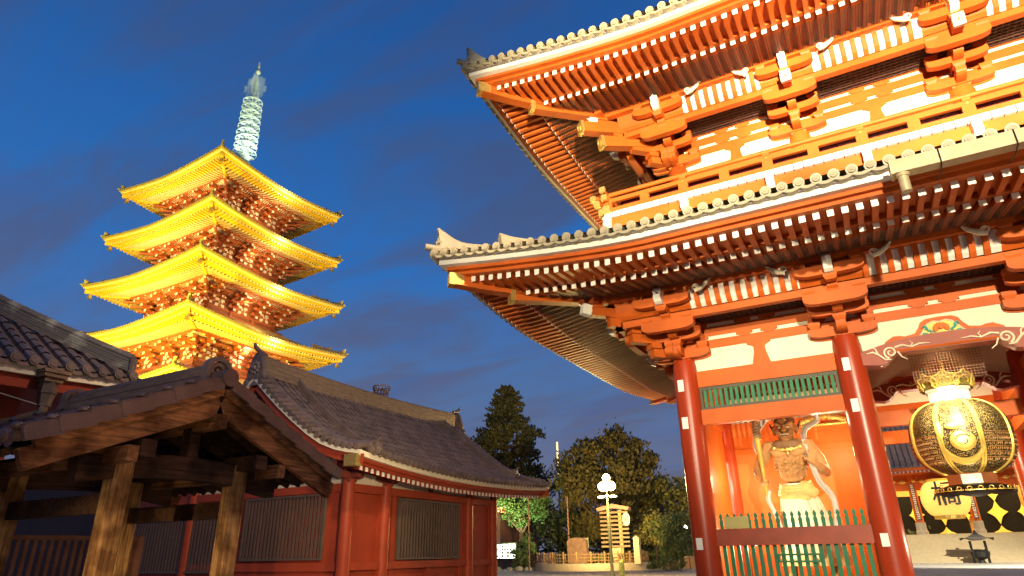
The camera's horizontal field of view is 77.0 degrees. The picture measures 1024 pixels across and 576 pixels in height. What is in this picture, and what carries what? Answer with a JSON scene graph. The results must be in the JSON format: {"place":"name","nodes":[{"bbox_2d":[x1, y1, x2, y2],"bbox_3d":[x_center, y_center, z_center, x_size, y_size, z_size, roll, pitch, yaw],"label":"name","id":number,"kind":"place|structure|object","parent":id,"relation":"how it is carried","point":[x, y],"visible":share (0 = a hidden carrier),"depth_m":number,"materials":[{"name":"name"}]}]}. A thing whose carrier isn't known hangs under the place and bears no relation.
{"place":"outdoors","nodes":[
{"label":"outdoors","id":0,"kind":"place"},
{"bbox_2d":[0,294,140,459],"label":"tiled hall","id":1,"kind":"structure","parent":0,"point":[47,363],"depth_m":16.35,"materials":[{"name":"tile"}]},
{"bbox_2d":[373,384,389,396],"bbox_3d":[-12.938,17.852,61.232,1.798,17.250,1.798,-13,-25,26],"label":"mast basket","id":2,"kind":"object","parent":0,"point":[380,390],"visible":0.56,"depth_m":63.97,"materials":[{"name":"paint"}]},
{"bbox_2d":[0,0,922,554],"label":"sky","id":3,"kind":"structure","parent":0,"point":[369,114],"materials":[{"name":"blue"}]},
{"bbox_2d":[652,484,677,543],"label":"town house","id":4,"kind":"structure","parent":0,"point":[661,508],"depth_m":123.70,"materials":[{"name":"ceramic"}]},
{"bbox_2d":[666,480,685,511],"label":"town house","id":5,"kind":"structure","parent":0,"point":[677,495],"depth_m":115.07,"materials":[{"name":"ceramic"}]},
{"bbox_2d":[668,556,694,567],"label":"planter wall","id":6,"kind":"structure","parent":0,"point":[692,561],"depth_m":62.52,"materials":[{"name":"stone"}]},
{"bbox_2d":[497,555,1023,575],"bbox_3d":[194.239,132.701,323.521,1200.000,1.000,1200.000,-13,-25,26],"label":"ground","id":7,"kind":"structure","parent":0,"point":[971,569],"depth_m":49.18,"materials":[{"name":"stone"}]},
{"bbox_2d":[7,535,144,575],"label":"slatted fence","id":8,"kind":"object","parent":7,"relation":"on","point":[135,556],"visible":0.61,"depth_m":12.48,"materials":[{"name":"brown wood"}]},
{"bbox_2d":[0,356,342,575],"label":"water pavilion","id":9,"kind":"structure","parent":7,"relation":"on","point":[125,449],"depth_m":10.61,"materials":[{"name":"brown wood"}]},
{"bbox_2d":[80,62,347,383],"bbox_3d":[-23.913,-0.630,53.059,19.000,45.500,19.000,-13,-25,26],"label":"pagoda","id":10,"kind":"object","parent":7,"relation":"on","point":[221,253],"visible":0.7,"depth_m":49.76,"materials":[{"name":"tile"}]},
{"bbox_2d":[3,343,548,575],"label":"temple hall","id":11,"kind":"structure","parent":7,"relation":"on","point":[418,490],"depth_m":26.15,"materials":[{"name":"ceramic"}]},
{"bbox_2d":[134,519,217,573],"bbox_3d":[-14.318,10.719,26.742,6.200,2.100,0.150,-13,-25,26],"label":"barred window","id":12,"kind":"structure","parent":11,"relation":"in","point":[165,571],"depth_m":26.50,"materials":[{"name":"paint"}]},
{"bbox_2d":[238,494,327,560],"bbox_3d":[-8.557,8.956,24.004,4.200,2.240,0.150,-13,-25,26],"label":"barred window","id":13,"kind":"structure","parent":11,"relation":"in","point":[248,506],"depth_m":23.94,"materials":[{"name":"paint"}]},
{"bbox_2d":[395,498,459,559],"bbox_3d":[-3.438,10.058,26.802,0.150,2.260,4.300,-13,-25,26],"label":"barred window","id":14,"kind":"structure","parent":11,"relation":"in","point":[425,529],"depth_m":26.63,"materials":[{"name":"paint"}]},
{"bbox_2d":[497,543,516,568],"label":"notice board","id":15,"kind":"object","parent":7,"relation":"on","point":[504,560],"visible":0.34,"depth_m":69.04,"materials":[{"name":"paper"}]},
{"bbox_2d":[514,566,523,570],"bbox_3d":[0.717,27.658,63.200,0.997,0.665,0.779,-13,-25,26],"label":"edge stone","id":16,"kind":"object","parent":7,"relation":"on","point":[519,568],"visible":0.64,"depth_m":62.96,"materials":[{"name":"grey stone"}]},
{"bbox_2d":[470,384,569,532],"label":"conifer tree","id":17,"kind":"object","parent":7,"relation":"on","point":[498,435],"visible":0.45,"depth_m":97.56,"materials":[{"name":"green plant"}]},
{"bbox_2d":[508,531,536,567],"bbox_3d":[1.174,26.527,65.059,3.116,3.696,3.358,5,-23,-13],"label":"shrub","id":18,"kind":"object","parent":7,"relation":"on","point":[523,544],"visible":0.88,"depth_m":64.74,"materials":[{"name":"green plant"}]},
{"bbox_2d":[511,556,534,569],"bbox_3d":[1.071,27.530,64.308,2.878,1.788,2.850,-13,-25,26],"label":"shrub","id":19,"kind":"object","parent":7,"relation":"on","point":[519,562],"visible":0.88,"depth_m":64.03,"materials":[{"name":"green plant"}]},
{"bbox_2d":[497,475,553,564],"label":"broadleaf tree","id":20,"kind":"object","parent":7,"relation":"on","point":[537,511],"visible":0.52,"depth_m":70.96,"materials":[{"name":"green plant"}]},
{"bbox_2d":[497,497,554,567],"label":"tiled hall","id":21,"kind":"structure","parent":7,"relation":"on","point":[506,533],"depth_m":73.77,"materials":[{"name":"ceramic"}]},
{"bbox_2d":[527,498,529,570],"bbox_3d":[1.651,23.923,63.367,0.162,7.200,0.162,16,-28,-35],"label":"pole","id":22,"kind":"object","parent":7,"relation":"on","point":[528,534],"visible":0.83,"depth_m":63.15,"materials":[{"name":"wood"}]},
{"bbox_2d":[516,475,551,530],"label":"broadleaf tree","id":23,"kind":"object","parent":7,"relation":"on","point":[533,520],"visible":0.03,"depth_m":78.50,"materials":[{"name":"green plant"}]},
{"bbox_2d":[556,442,560,514],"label":"light mast","id":24,"kind":"object","parent":7,"relation":"on","point":[557,465],"visible":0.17,"depth_m":96.63,"materials":[{"name":"metal"}]},
{"bbox_2d":[529,506,597,556],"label":"broadleaf tree","id":25,"kind":"object","parent":7,"relation":"on","point":[557,537],"visible":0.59,"depth_m":72.43,"materials":[{"name":"green plant"}]},
{"bbox_2d":[535,562,650,570],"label":"island kerb","id":26,"kind":"structure","parent":7,"relation":"on","point":[580,566],"depth_m":58.23,"materials":[{"name":"stone"}]},
{"bbox_2d":[553,550,567,563],"bbox_3d":[5.441,26.536,62.756,2.579,1.782,2.967,16,-28,-35],"label":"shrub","id":27,"kind":"object","parent":26,"relation":"on","point":[557,555],"visible":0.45,"depth_m":62.91,"materials":[{"name":"brown plant"}]},
{"bbox_2d":[566,497,569,538],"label":"pole","id":28,"kind":"object","parent":26,"relation":"on","point":[567,517],"visible":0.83,"depth_m":65.40,"materials":[{"name":"wood"}]},
{"bbox_2d":[567,537,588,562],"bbox_3d":[6.345,25.250,61.932,2.050,2.300,0.500,-13,-25,26],"label":"stone monument","id":29,"kind":"object","parent":26,"relation":"on","point":[579,545],"visible":0.8,"depth_m":61.73,"materials":[{"name":"brown stone"}]},
{"bbox_2d":[537,551,648,563],"bbox_3d":[7.848,26.355,62.991,10.866,1.020,10.808,-13,-25,26],"label":"bamboo fence","id":30,"kind":"object","parent":26,"relation":"on","point":[541,557],"visible":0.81,"depth_m":59.02,"materials":[{"name":"brown wood"}]},
{"bbox_2d":[589,555,607,562],"bbox_3d":[8.125,25.683,60.374,1.902,1.452,2.882,-1,-22,0],"label":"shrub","id":31,"kind":"object","parent":26,"relation":"on","point":[599,559],"visible":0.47,"depth_m":59.62,"materials":[{"name":"beige plant"}]},
{"bbox_2d":[596,504,630,562],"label":"signboard","id":32,"kind":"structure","parent":26,"relation":"on","point":[625,518],"depth_m":60.00,"materials":[{"name":"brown wood"}]},
{"bbox_2d":[633,536,641,563],"bbox_3d":[11.542,24.068,59.174,0.550,2.410,0.500,-13,-25,26],"label":"stone post","id":33,"kind":"object","parent":26,"relation":"on","point":[637,550],"visible":1,"depth_m":58.98,"materials":[{"name":"beige stone"}]},
{"bbox_2d":[542,417,665,547],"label":"broadleaf tree","id":34,"kind":"object","parent":7,"relation":"on","point":[627,470],"visible":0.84,"depth_m":71.05,"materials":[{"name":"green plant"}]},
{"bbox_2d":[598,474,616,575],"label":"street lamp","id":35,"kind":"object","parent":7,"relation":"on","point":[606,485],"visible":1,"depth_m":41.66,"materials":[{"name":"paint"}]},
{"bbox_2d":[618,559,624,575],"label":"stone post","id":36,"kind":"object","parent":7,"relation":"on","point":[621,568],"visible":1,"depth_m":39.63,"materials":[{"name":"beige stone"}]},
{"bbox_2d":[593,509,662,561],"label":"broadleaf tree","id":37,"kind":"object","parent":7,"relation":"on","point":[643,547],"visible":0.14,"depth_m":73.71,"materials":[{"name":"green plant"}]},
{"bbox_2d":[629,509,676,568],"bbox_3d":[13.651,24.485,62.918,5.590,5.434,5.068,-13,-25,26],"label":"broadleaf tree","id":38,"kind":"object","parent":7,"relation":"on","point":[644,534],"visible":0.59,"depth_m":62.69,"materials":[{"name":"green plant"}]},
{"bbox_2d":[624,547,693,567],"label":"clipped hedge","id":39,"kind":"object","parent":7,"relation":"on","point":[651,556],"visible":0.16,"depth_m":65.45,"materials":[{"name":"green plant"}]},
{"bbox_2d":[630,469,692,550],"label":"broadleaf tree","id":40,"kind":"object","parent":7,"relation":"on","point":[680,492],"visible":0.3,"depth_m":71.15,"materials":[{"name":"green plant"}]},
{"bbox_2d":[646,555,687,570],"bbox_3d":[13.060,23.643,55.044,3.715,1.421,2.710,8,-24,-21],"label":"shrub","id":41,"kind":"object","parent":7,"relation":"on","point":[666,561],"visible":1,"depth_m":54.51,"materials":[{"name":"green plant"}]},
{"bbox_2d":[644,506,691,569],"bbox_3d":[14.535,22.315,57.532,4.186,5.314,4.136,7,-24,-19],"label":"bush","id":42,"kind":"object","parent":7,"relation":"on","point":[675,540],"visible":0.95,"depth_m":57.10,"materials":[{"name":"green plant"}]},
{"bbox_2d":[425,0,1023,575],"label":"temple gate","id":43,"kind":"structure","parent":7,"relation":"on","point":[803,212],"depth_m":19.14,"materials":[{"name":"red paint"}]},
{"bbox_2d":[724,516,749,528],"bbox_3d":[6.287,6.569,18.025,0.660,0.315,0.030,-13,-25,26],"label":"notice plate","id":44,"kind":"object","parent":43,"relation":"attached to","point":[737,522],"visible":1,"depth_m":18.01,"materials":[{"name":"beige metal"}]},
{"bbox_2d":[908,350,1018,496],"bbox_3d":[12.654,3.152,18.620,2.550,5.390,2.565,-13,-25,26],"label":"hanging lantern","id":45,"kind":"object","parent":43,"relation":"hanging from","point":[963,441],"visible":1,"depth_m":17.44,"materials":[{"name":"gold metal"}]},
{"bbox_2d":[539,494,938,562],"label":"woodland","id":46,"kind":"object","parent":7,"relation":"on","point":[545,550],"visible":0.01,"depth_m":97.15,"materials":[{"name":"green plant"}]},
{"bbox_2d":[719,508,876,575],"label":"picket fence","id":47,"kind":"object","parent":7,"relation":"on","point":[799,560],"visible":0.96,"depth_m":17.20,"materials":[{"name":"green paint"}]},
{"bbox_2d":[751,414,853,575],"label":"guardian statue","id":48,"kind":"object","parent":7,"relation":"on","point":[789,453],"visible":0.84,"depth_m":19.64,"materials":[{"name":"paint"}]},
{"bbox_2d":[881,426,1023,562],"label":"hall","id":49,"kind":"structure","parent":7,"relation":"on","point":[999,518],"depth_m":73.88,"materials":[{"name":"wood"}]},
{"bbox_2d":[897,496,916,534],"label":"door leaf","id":50,"kind":"structure","parent":49,"relation":"in","point":[908,518],"depth_m":79.34,"materials":[{"name":"black wood"}]},
{"bbox_2d":[918,496,971,533],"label":"door leaf","id":51,"kind":"structure","parent":49,"relation":"in","point":[941,526],"depth_m":77.11,"materials":[{"name":"black wood"}]},
{"bbox_2d":[920,478,970,518],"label":"paper lantern","id":52,"kind":"object","parent":49,"relation":"hanging from","point":[942,507],"visible":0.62,"depth_m":70.33,"materials":[{"name":"yellow paper"}]},
{"bbox_2d":[969,492,1023,532],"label":"door leaf","id":53,"kind":"structure","parent":49,"relation":"in","point":[998,513],"depth_m":74.97,"materials":[{"name":"black wood"}]},
{"bbox_2d":[959,530,993,562],"bbox_3d":[45.358,25.132,62.607,2.700,2.990,2.700,-13,-25,26],"label":"incense burner","id":54,"kind":"object","parent":7,"relation":"on","point":[981,556],"visible":0.96,"depth_m":61.99,"materials":[{"name":"metal"}]}
]}

